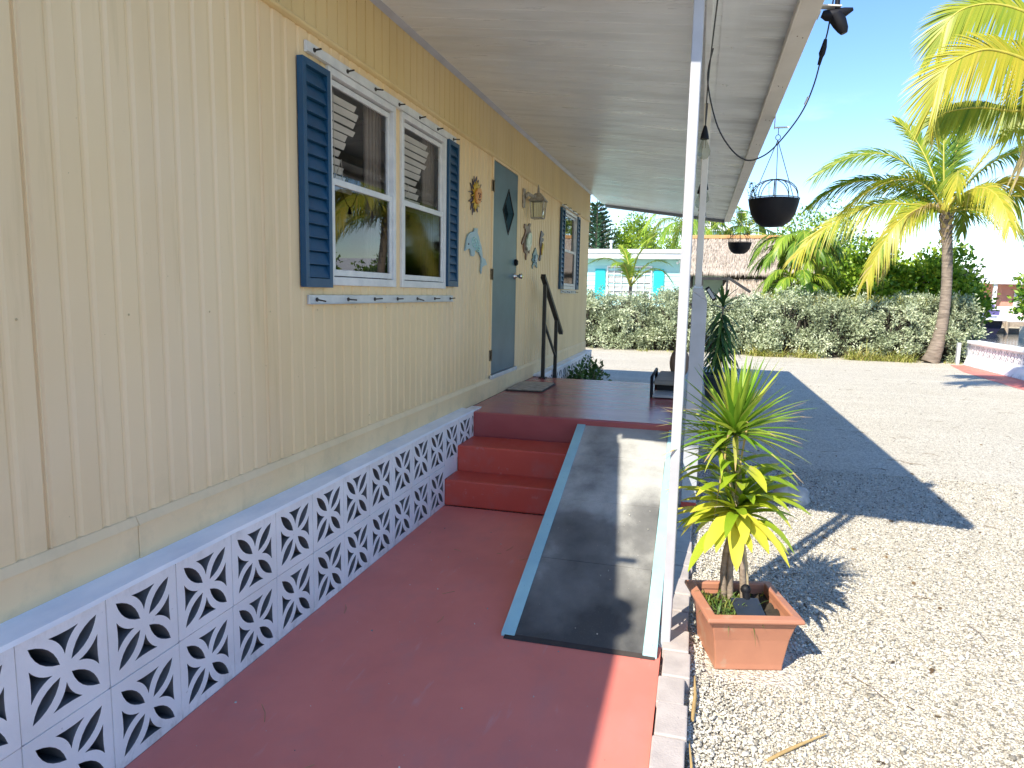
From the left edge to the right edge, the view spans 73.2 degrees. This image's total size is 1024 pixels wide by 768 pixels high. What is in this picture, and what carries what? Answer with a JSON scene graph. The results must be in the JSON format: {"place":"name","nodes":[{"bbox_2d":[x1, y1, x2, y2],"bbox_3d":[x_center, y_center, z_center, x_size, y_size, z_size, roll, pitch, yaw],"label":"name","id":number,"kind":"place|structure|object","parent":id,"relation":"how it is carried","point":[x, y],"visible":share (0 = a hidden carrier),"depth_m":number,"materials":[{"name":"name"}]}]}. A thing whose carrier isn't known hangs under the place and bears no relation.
{"place":"outdoors","nodes":[
{"label":"outdoors","id":0,"kind":"place"},
{"bbox_2d":[125,505,662,767],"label":"patio floor","id":1,"kind":"structure","parent":0,"point":[334,666],"depth_m":2.80,"materials":[{"name":"red paint"}]},
{"bbox_2d":[262,531,527,767],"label":"straw litter","id":2,"kind":"object","parent":1,"relation":"on","point":[438,621],"visible":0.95,"depth_m":3.51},
{"bbox_2d":[196,514,647,767],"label":"scattered grit","id":3,"kind":"object","parent":1,"relation":"on","point":[474,623],"visible":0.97,"depth_m":3.17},
{"bbox_2d":[445,377,672,514],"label":"entry steps","id":4,"kind":"structure","parent":1,"relation":"on","point":[513,450],"depth_m":5.58,"materials":[{"name":"red paint"}]},
{"bbox_2d":[505,381,555,392],"bbox_3d":[0.208,0.027,7.321,0.380,0.019,0.710,3,8,15],"label":"doormat","id":5,"kind":"object","parent":4,"relation":"on","point":[529,386],"visible":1,"depth_m":7.23,"materials":[{"name":"grey fabric"}]},
{"bbox_2d":[538,274,562,378],"bbox_3d":[0.491,-0.445,8.568,0.080,1.780,1.203,3,8,15],"label":"handrail","id":6,"kind":"object","parent":4,"relation":"on","point":[547,293],"visible":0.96,"depth_m":8.20,"materials":[{"name":"black metal"}]},
{"bbox_2d":[650,349,688,397],"bbox_3d":[1.628,-0.126,7.077,0.361,0.454,0.876,3,8,15],"label":"folding seat","id":7,"kind":"object","parent":4,"relation":"on","point":[663,381],"visible":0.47,"depth_m":6.94,"materials":[{"name":"grey plastic"}]},
{"bbox_2d":[501,424,671,659],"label":"wheelchair ramp","id":8,"kind":"structure","parent":1,"relation":"on","point":[608,482],"depth_m":3.83,"materials":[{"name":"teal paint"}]},
{"bbox_2d":[658,0,704,649],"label":"porch post","id":9,"kind":"object","parent":1,"relation":"on","point":[687,224],"visible":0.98,"depth_m":2.97,"materials":[{"name":"white paint"}]},
{"bbox_2d":[35,347,1023,767],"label":"gravel ground","id":10,"kind":"structure","parent":0,"point":[977,435],"depth_m":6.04,"materials":[{"name":"beige gravel"}]},
{"bbox_2d":[0,350,591,767],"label":"block skirting","id":11,"kind":"object","parent":10,"relation":"on","point":[124,666],"visible":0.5,"depth_m":2.61,"materials":[{"name":"white paint"}]},
{"bbox_2d":[0,0,590,623],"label":"mobile home","id":12,"kind":"object","parent":11,"relation":"on","point":[238,268],"visible":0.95,"depth_m":2.86,"materials":[{"name":"beige paint"}]},
{"bbox_2d":[325,65,395,286],"bbox_3d":[-0.896,-1.100,3.949,0.136,1.125,0.814,3,8,15],"label":"window","id":13,"kind":"structure","parent":12,"relation":"in","point":[374,106],"depth_m":4.16,"materials":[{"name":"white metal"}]},
{"bbox_2d":[400,111,446,288],"bbox_3d":[-0.662,-1.210,4.812,0.136,1.125,0.804,3,8,15],"label":"window","id":14,"kind":"structure","parent":12,"relation":"in","point":[422,227],"depth_m":4.82,"materials":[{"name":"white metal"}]},
{"bbox_2d":[468,177,481,214],"bbox_3d":[-0.294,-1.591,5.829,0.045,0.334,0.375,3,8,15],"label":"sun ornament","id":15,"kind":"object","parent":12,"relation":"attached to","point":[476,198],"visible":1,"depth_m":5.79,"materials":[{"name":"yellow metal"}]},
{"bbox_2d":[464,228,486,273],"bbox_3d":[-0.304,-1.144,5.931,0.021,0.382,0.614,3,8,15],"label":"dolphin ornament","id":16,"kind":"object","parent":12,"relation":"attached to","point":[472,243],"visible":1,"depth_m":5.87,"materials":[{"name":"blue ceramic"}]},
{"bbox_2d":[489,161,522,373],"bbox_3d":[-0.064,-1.118,6.823,0.144,1.970,0.912,3,8,15],"label":"door","id":17,"kind":"structure","parent":12,"relation":"in","point":[505,262],"depth_m":6.82,"materials":[{"name":"blue paint"}]},
{"bbox_2d":[521,223,531,259],"bbox_3d":[0.170,-1.577,7.616,0.030,0.414,0.439,3,8,15],"label":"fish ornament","id":18,"kind":"object","parent":12,"relation":"attached to","point":[526,242],"visible":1,"depth_m":7.60,"materials":[{"name":"ceramic"}]},
{"bbox_2d":[531,248,537,268],"bbox_3d":[0.275,-1.466,8.050,0.024,0.248,0.319,3,8,15],"label":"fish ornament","id":19,"kind":"object","parent":12,"relation":"attached to","point":[534,257],"visible":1,"depth_m":8.01,"materials":[{"name":"stone"}]},
{"bbox_2d":[522,185,547,218],"bbox_3d":[0.252,-1.990,7.495,0.219,0.366,0.327,3,8,15],"label":"wall lantern","id":20,"kind":"object","parent":12,"relation":"attached to","point":[538,197],"depth_m":7.49,"materials":[{"name":"metal"}]},
{"bbox_2d":[539,231,543,260],"bbox_3d":[0.362,-1.666,8.344,0.022,0.363,0.228,3,8,15],"label":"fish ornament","id":21,"kind":"object","parent":12,"relation":"attached to","point":[541,240],"visible":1,"depth_m":8.31,"materials":[{"name":"ceramic"}]},
{"bbox_2d":[564,209,576,289],"bbox_3d":[0.836,-1.955,10.162,0.048,1.112,1.024,3,8,15],"label":"window","id":22,"kind":"structure","parent":12,"relation":"in","point":[570,257],"depth_m":10.37,"materials":[{"name":"white metal"}]},
{"bbox_2d":[370,0,823,222],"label":"porch roof","id":23,"kind":"structure","parent":12,"relation":"attached to","point":[590,97],"depth_m":4.81,"materials":[{"name":"white paint"}]},
{"bbox_2d":[695,0,717,225],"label":"string lights","id":24,"kind":"object","parent":23,"relation":"hanging from","point":[704,135],"visible":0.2,"depth_m":3.97,"materials":[{"name":"black rubber"}]},
{"bbox_2d":[707,0,833,160],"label":"power cable","id":25,"kind":"object","parent":24,"relation":"attached to","point":[822,51],"visible":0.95,"depth_m":3.59,"materials":[{"name":"black rubber"}]},
{"bbox_2d":[727,209,751,253],"bbox_3d":[3.542,-2.405,10.699,0.368,0.768,0.395,3,8,15],"label":"hanging planter","id":26,"kind":"object","parent":23,"relation":"hanging from","point":[739,247],"visible":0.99,"depth_m":10.62,"materials":[{"name":"black plastic"}]},
{"bbox_2d":[747,116,799,226],"bbox_3d":[2.022,-1.668,5.341,0.426,0.885,0.395,3,8,15],"label":"hanging planter","id":27,"kind":"object","parent":23,"relation":"hanging from","point":[775,211],"visible":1,"depth_m":5.27,"materials":[{"name":"black plastic"}]},
{"bbox_2d":[816,0,853,34],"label":"outdoor lamp","id":28,"kind":"object","parent":23,"relation":"attached to","point":[834,15],"visible":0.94,"depth_m":3.34,"materials":[{"name":"black plastic"}]},
{"bbox_2d":[566,354,611,380],"bbox_3d":[1.042,-0.010,9.732,0.839,0.851,0.902,-2,8,-23],"label":"leafy bush","id":29,"kind":"object","parent":10,"relation":"on","point":[592,372],"visible":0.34,"depth_m":9.61,"materials":[{"name":"green plant"}]},
{"bbox_2d":[588,199,619,248],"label":"norfolk pine","id":30,"kind":"object","parent":10,"relation":"on","point":[598,239],"visible":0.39,"depth_m":33.52,"materials":[{"name":"green plant"}]},
{"bbox_2d":[588,240,673,301],"bbox_3d":[4.242,-3.339,24.704,3.112,3.598,1.981,-1,8,-15],"label":"palm tree","id":31,"kind":"object","parent":10,"relation":"on","point":[628,269],"visible":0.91,"depth_m":24.59,"materials":[{"name":"green plant"}]},
{"bbox_2d":[587,240,680,306],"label":"aqua house","id":32,"kind":"structure","parent":10,"relation":"on","point":[603,272],"depth_m":27.20,"materials":[{"name":"paint"}]},
{"bbox_2d":[606,266,652,298],"bbox_3d":[4.649,-4.042,27.420,1.780,1.290,0.075,3,8,15],"label":"window","id":33,"kind":"structure","parent":32,"relation":"in","point":[621,277],"depth_m":27.45,"materials":[{"name":"white paint"}]},
{"bbox_2d":[608,211,664,248],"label":"lime tree","id":34,"kind":"object","parent":10,"relation":"on","point":[626,240],"visible":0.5,"depth_m":34.34,"materials":[{"name":"green plant"}]},
{"bbox_2d":[649,735,684,767],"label":"edging paver","id":35,"kind":"object","parent":10,"relation":"on","point":[665,752],"visible":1,"depth_m":2.39,"materials":[{"name":"concrete"}]},
{"bbox_2d":[658,231,680,248],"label":"lime tree","id":36,"kind":"object","parent":10,"relation":"on","point":[668,242],"visible":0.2,"depth_m":35.81,"materials":[{"name":"green plant"}]},
{"bbox_2d":[655,676,684,716],"bbox_3d":[0.640,1.282,2.792,0.108,0.098,0.194,3,8,15],"label":"edging paver","id":37,"kind":"object","parent":10,"relation":"on","point":[670,690],"visible":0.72,"depth_m":2.78,"materials":[{"name":"concrete"}]},
{"bbox_2d":[654,701,687,756],"bbox_3d":[0.596,1.305,2.590,0.116,0.106,0.209,3,8,15],"label":"edging paver","id":38,"kind":"object","parent":10,"relation":"on","point":[670,720],"visible":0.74,"depth_m":2.56,"materials":[{"name":"concrete"}]},
{"bbox_2d":[661,629,688,663],"bbox_3d":[0.755,1.229,3.184,0.116,0.105,0.199,3,8,15],"label":"edging paver","id":39,"kind":"object","parent":10,"relation":"on","point":[679,641],"visible":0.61,"depth_m":3.14,"materials":[{"name":"concrete"}]},
{"bbox_2d":[661,651,690,693],"bbox_3d":[0.709,1.257,2.984,0.116,0.102,0.204,3,8,15],"label":"edging paver","id":40,"kind":"object","parent":10,"relation":"on","point":[676,665],"visible":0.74,"depth_m":2.95,"materials":[{"name":"concrete"}]},
{"bbox_2d":[671,611,687,631],"bbox_3d":[0.804,1.207,3.388,0.112,0.098,0.209,3,8,15],"label":"edging paver","id":41,"kind":"object","parent":10,"relation":"on","point":[680,621],"visible":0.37,"depth_m":3.37,"materials":[{"name":"concrete"}]},
{"bbox_2d":[672,594,689,621],"bbox_3d":[0.860,1.180,3.586,0.116,0.102,0.194,3,8,15],"label":"edging paver","id":42,"kind":"object","parent":10,"relation":"on","point":[680,603],"visible":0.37,"depth_m":3.56,"materials":[{"name":"concrete"}]},
{"bbox_2d":[674,565,688,578],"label":"edging paver","id":43,"kind":"object","parent":10,"relation":"on","point":[681,572],"visible":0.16,"depth_m":3.97,"materials":[{"name":"concrete"}]},
{"bbox_2d":[673,578,690,607],"bbox_3d":[0.918,1.154,3.780,0.116,0.105,0.204,3,8,15],"label":"edging paver","id":44,"kind":"object","parent":10,"relation":"on","point":[680,587],"visible":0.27,"depth_m":3.73,"materials":[{"name":"concrete"}]},
{"bbox_2d":[628,213,736,248],"bbox_3d":[7.949,-5.205,31.557,5.563,5.670,5.296,3,8,15],"label":"palm tree","id":45,"kind":"object","parent":10,"relation":"on","point":[677,220],"visible":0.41,"depth_m":31.18,"materials":[{"name":"green plant"}]},
{"bbox_2d":[676,531,690,541],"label":"edging paver","id":46,"kind":"object","parent":10,"relation":"on","point":[685,536],"visible":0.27,"depth_m":4.56,"materials":[{"name":"concrete"}]},
{"bbox_2d":[675,552,692,577],"bbox_3d":[1.033,1.105,4.179,0.116,0.102,0.209,3,8,15],"label":"edging paver","id":47,"kind":"object","parent":10,"relation":"on","point":[682,559],"visible":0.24,"depth_m":4.15,"materials":[{"name":"concrete"}]},
{"bbox_2d":[676,540,691,552],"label":"edging paver","id":48,"kind":"object","parent":10,"relation":"on","point":[684,546],"visible":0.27,"depth_m":4.36,"materials":[{"name":"concrete"}]},
{"bbox_2d":[677,521,691,532],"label":"edging paver","id":49,"kind":"object","parent":10,"relation":"on","point":[681,527],"visible":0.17,"depth_m":4.72,"materials":[{"name":"concrete"}]},
{"bbox_2d":[677,511,692,525],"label":"edging paver","id":50,"kind":"object","parent":10,"relation":"on","point":[682,516],"visible":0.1,"depth_m":4.98,"materials":[{"name":"concrete"}]},
{"bbox_2d":[688,740,692,767],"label":"dry stick","id":51,"kind":"object","parent":10,"relation":"on","point":[691,762],"visible":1,"depth_m":2.42,"materials":[{"name":"wood"}]},
{"bbox_2d":[680,289,706,512],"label":"white pillar","id":52,"kind":"structure","parent":10,"relation":"on","point":[697,331],"depth_m":5.06,"materials":[{"name":"paint"}]},
{"bbox_2d":[693,103,710,288],"bbox_3d":[1.380,-1.345,4.987,0.066,1.297,0.066,3,8,15],"label":"porch post","id":53,"kind":"object","parent":52,"relation":"on","point":[701,217],"visible":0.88,"depth_m":4.97,"materials":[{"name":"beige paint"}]},
{"bbox_2d":[705,286,716,300],"bbox_3d":[1.435,-0.651,4.975,0.084,0.106,0.095,3,8,15],"label":"solar wall light","id":54,"kind":"object","parent":52,"relation":"attached to","point":[710,293],"visible":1,"depth_m":4.93,"materials":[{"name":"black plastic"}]},
{"bbox_2d":[690,676,696,721],"bbox_3d":[0.737,1.263,2.784,0.018,0.020,0.311,3,8,17],"label":"dry stick","id":55,"kind":"object","parent":10,"relation":"on","point":[693,708],"visible":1,"depth_m":2.73,"materials":[{"name":"wood"}]},
{"bbox_2d":[703,285,744,401],"bbox_3d":[3.333,-0.657,11.021,0.723,1.832,0.730,3,8,15],"label":"potted shrub","id":56,"kind":"object","parent":10,"relation":"on","point":[720,333],"visible":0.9,"depth_m":10.90,"materials":[{"name":"green plant"}]},
{"bbox_2d":[701,277,750,308],"bbox_3d":[7.369,-2.544,23.937,1.695,2.348,0.186,4,8,22],"label":"canopy frame","id":57,"kind":"object","parent":10,"relation":"on","point":[727,279],"visible":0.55,"depth_m":23.82,"materials":[{"name":"black metal"}]},
{"bbox_2d":[685,580,804,669],"bbox_3d":[1.053,1.120,3.197,0.420,0.271,0.420,1,8,0],"label":"planter","id":58,"kind":"object","parent":10,"relation":"on","point":[735,648],"visible":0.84,"depth_m":3.05,"materials":[{"name":"ceramic"}]},
{"bbox_2d":[697,586,763,645],"bbox_3d":[1.001,1.051,3.155,0.332,0.203,0.336,3,8,15],"label":"grass tuft","id":59,"kind":"object","parent":58,"relation":"in","point":[724,609],"visible":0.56,"depth_m":3.16,"materials":[{"name":"green plant"}]},
{"bbox_2d":[701,590,763,614],"bbox_3d":[1.053,1.030,3.182,0.327,0.048,0.334,1,8,-2],"label":"moss","id":60,"kind":"object","parent":58,"relation":"in","point":[737,594],"visible":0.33,"depth_m":3.27,"materials":[{"name":"green plant"}]},
{"bbox_2d":[659,349,813,584],"bbox_3d":[1.008,0.446,3.186,0.698,1.210,0.737,3,8,15],"label":"dragon tree","id":61,"kind":"object","parent":58,"relation":"in","point":[741,400],"visible":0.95,"depth_m":3.10,"materials":[{"name":"green plant"}]},
{"bbox_2d":[666,443,809,600],"bbox_3d":[1.030,0.671,3.222,0.627,0.756,0.581,3,8,15],"label":"corn plant","id":62,"kind":"object","parent":58,"relation":"in","point":[734,525],"visible":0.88,"depth_m":3.11,"materials":[{"name":"green plant"}]},
{"bbox_2d":[731,584,765,615],"bbox_3d":[1.055,0.995,3.088,0.124,0.150,0.173,1,8,0],"label":"solar spotlight","id":63,"kind":"object","parent":58,"relation":"in","point":[753,607],"visible":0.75,"depth_m":3.10,"materials":[{"name":"black plastic"}]},
{"bbox_2d":[706,206,796,234],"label":"palm tree","id":64,"kind":"object","parent":10,"relation":"on","point":[761,231],"visible":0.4,"depth_m":29.22,"materials":[{"name":"green plant"}]},
{"bbox_2d":[689,235,824,309],"bbox_3d":[9.181,-3.659,26.236,5.206,4.030,4.875,3,8,15],"label":"thatched hut","id":65,"kind":"object","parent":10,"relation":"on","point":[720,259],"visible":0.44,"depth_m":25.77,"materials":[{"name":"wicker"}]},
{"bbox_2d":[592,342,963,363],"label":"weeds","id":66,"kind":"object","parent":10,"relation":"on","point":[858,355],"visible":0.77,"depth_m":18.98,"materials":[{"name":"green plant"}]},
{"bbox_2d":[585,274,991,362],"bbox_3d":[4.857,-2.109,20.901,16.712,2.541,2.392,3,8,15],"label":"silver hedge","id":67,"kind":"object","parent":10,"relation":"on","point":[828,326],"visible":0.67,"depth_m":19.66,"materials":[{"name":"green plant"}]},
{"bbox_2d":[762,291,964,307],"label":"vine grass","id":68,"kind":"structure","parent":67,"relation":"on","point":[872,298],"depth_m":19.53,"materials":[{"name":"green plant"}]},
{"bbox_2d":[773,483,810,505],"bbox_3d":[2.269,0.924,5.603,0.300,0.230,0.226,3,8,15],"label":"rock","id":69,"kind":"object","parent":10,"relation":"on","point":[803,493],"visible":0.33,"depth_m":5.53,"materials":[{"name":"grey stone"}]},
{"bbox_2d":[766,733,825,762],"bbox_3d":[1.044,1.330,2.528,0.311,0.021,0.015,-3,8,-27],"label":"dry stick","id":70,"kind":"object","parent":10,"relation":"on","point":[781,753],"visible":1,"depth_m":2.51,"materials":[{"name":"wood"}]},
{"bbox_2d":[745,230,849,279],"bbox_3d":[9.115,-3.042,22.265,3.128,3.865,3.159,3,8,15],"label":"palm tree","id":71,"kind":"object","parent":10,"relation":"on","point":[783,249],"visible":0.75,"depth_m":21.36,"materials":[{"name":"green plant"}]},
{"bbox_2d":[755,269,841,311],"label":"palm tree","id":72,"kind":"object","parent":10,"relation":"on","point":[812,284],"visible":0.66,"depth_m":20.87,"materials":[{"name":"green plant"}]},
{"bbox_2d":[766,194,876,258],"bbox_3d":[12.366,-4.731,27.705,5.176,5.938,3.850,3,8,15],"label":"broadleaf tree","id":73,"kind":"object","parent":10,"relation":"on","point":[822,218],"visible":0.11,"depth_m":27.50,"materials":[{"name":"green plant"}]},
{"bbox_2d":[809,228,926,310],"bbox_3d":[11.782,-3.071,23.607,4.239,4.244,3.412,3,8,15],"label":"broadleaf tree","id":74,"kind":"object","parent":10,"relation":"on","point":[854,273],"visible":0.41,"depth_m":22.66,"materials":[{"name":"green plant"}]},
{"bbox_2d":[741,370,1023,764],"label":"leaf litter","id":75,"kind":"object","parent":10,"relation":"on","point":[930,669],"visible":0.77,"depth_m":4.63,"materials":[{"name":"brown plant"}]},
{"bbox_2d":[782,91,1023,363],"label":"coconut palm","id":76,"kind":"object","parent":10,"relation":"on","point":[945,183],"visible":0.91,"depth_m":18.51,"materials":[{"name":"green plant"}]},
{"bbox_2d":[875,237,1000,341],"bbox_3d":[13.724,-2.917,22.445,3.859,3.831,3.447,3,8,15],"label":"broadleaf tree","id":77,"kind":"object","parent":10,"relation":"on","point":[931,267],"visible":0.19,"depth_m":21.89,"materials":[{"name":"green plant"}]},
{"bbox_2d":[896,0,1023,198],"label":"coconut palm","id":78,"kind":"object","parent":10,"relation":"on","point":[961,18],"visible":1,"depth_m":9.80,"materials":[{"name":"green plant"}]},
{"bbox_2d":[921,267,998,339],"bbox_3d":[13.841,-2.241,21.418,2.008,2.718,2.021,0,8,-10],"label":"broadleaf tree","id":79,"kind":"object","parent":10,"relation":"on","point":[967,287],"visible":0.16,"depth_m":20.93,"materials":[{"name":"green plant"}]},
{"bbox_2d":[955,340,1023,380],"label":"sea wall","id":80,"kind":"structure","parent":10,"relation":"on","point":[1003,359],"depth_m":16.49,"materials":[{"name":"white paint"}]},
{"bbox_2d":[666,220,731,247],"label":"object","id":81,"kind":"structure","parent":0,"point":[706,224],"depth_m":37.97,"materials":[{"name":"paint"}]},
{"bbox_2d":[590,0,1023,264],"label":"sky","id":82,"kind":"structure","parent":0,"point":[862,73],"materials":[{"name":"blue"}]},
{"bbox_2d":[951,365,1023,389],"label":"red path","id":83,"kind":"structure","parent":0,"point":[1010,381],"depth_m":15.41,"materials":[{"name":"paint"}]},
{"bbox_2d":[964,332,1023,354],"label":"canal water","id":84,"kind":"structure","parent":0,"point":[1013,339],"depth_m":44.70,"materials":[{"name":"grey liquid"}]},
{"bbox_2d":[977,305,1006,333],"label":"motor boat","id":85,"kind":"object","parent":84,"relation":"on","point":[994,326],"visible":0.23,"depth_m":51.75,"materials":[{"name":"blue plastic"}]},
{"bbox_2d":[1002,321,1023,333],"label":"dock","id":86,"kind":"object","parent":84,"relation":"in","point":[1006,324],"visible":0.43,"depth_m":52.19,"materials":[{"name":"brown wood"}]},
{"bbox_2d":[998,321,1023,338],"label":"bank","id":87,"kind":"structure","parent":0,"point":[1020,330],"depth_m":54.46,"materials":[{"name":"grey concrete"}]},
{"bbox_2d":[965,263,1023,318],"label":"salmon house","id":88,"kind":"structure","parent":87,"relation":"on","point":[1000,275],"depth_m":56.93,"materials":[{"name":"paint"}]},
{"bbox_2d":[1013,291,1023,306],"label":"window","id":89,"kind":"structure","parent":88,"relation":"in","point":[1014,304],"depth_m":56.70,"materials":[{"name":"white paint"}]},
{"bbox_2d":[997,306,1023,321],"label":"picket fence","id":90,"kind":"object","parent":87,"relation":"on","point":[1010,316],"visible":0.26,"depth_m":54.90,"materials":[{"name":"white paint"}]},
{"bbox_2d":[1007,272,1023,320],"bbox_3d":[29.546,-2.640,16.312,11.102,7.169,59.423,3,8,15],"label":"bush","id":91,"kind":"object","parent":87,"relation":"on","point":[1019,291],"visible":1,"depth_m":43.82,"materials":[{"name":"green plant"}]}
]}

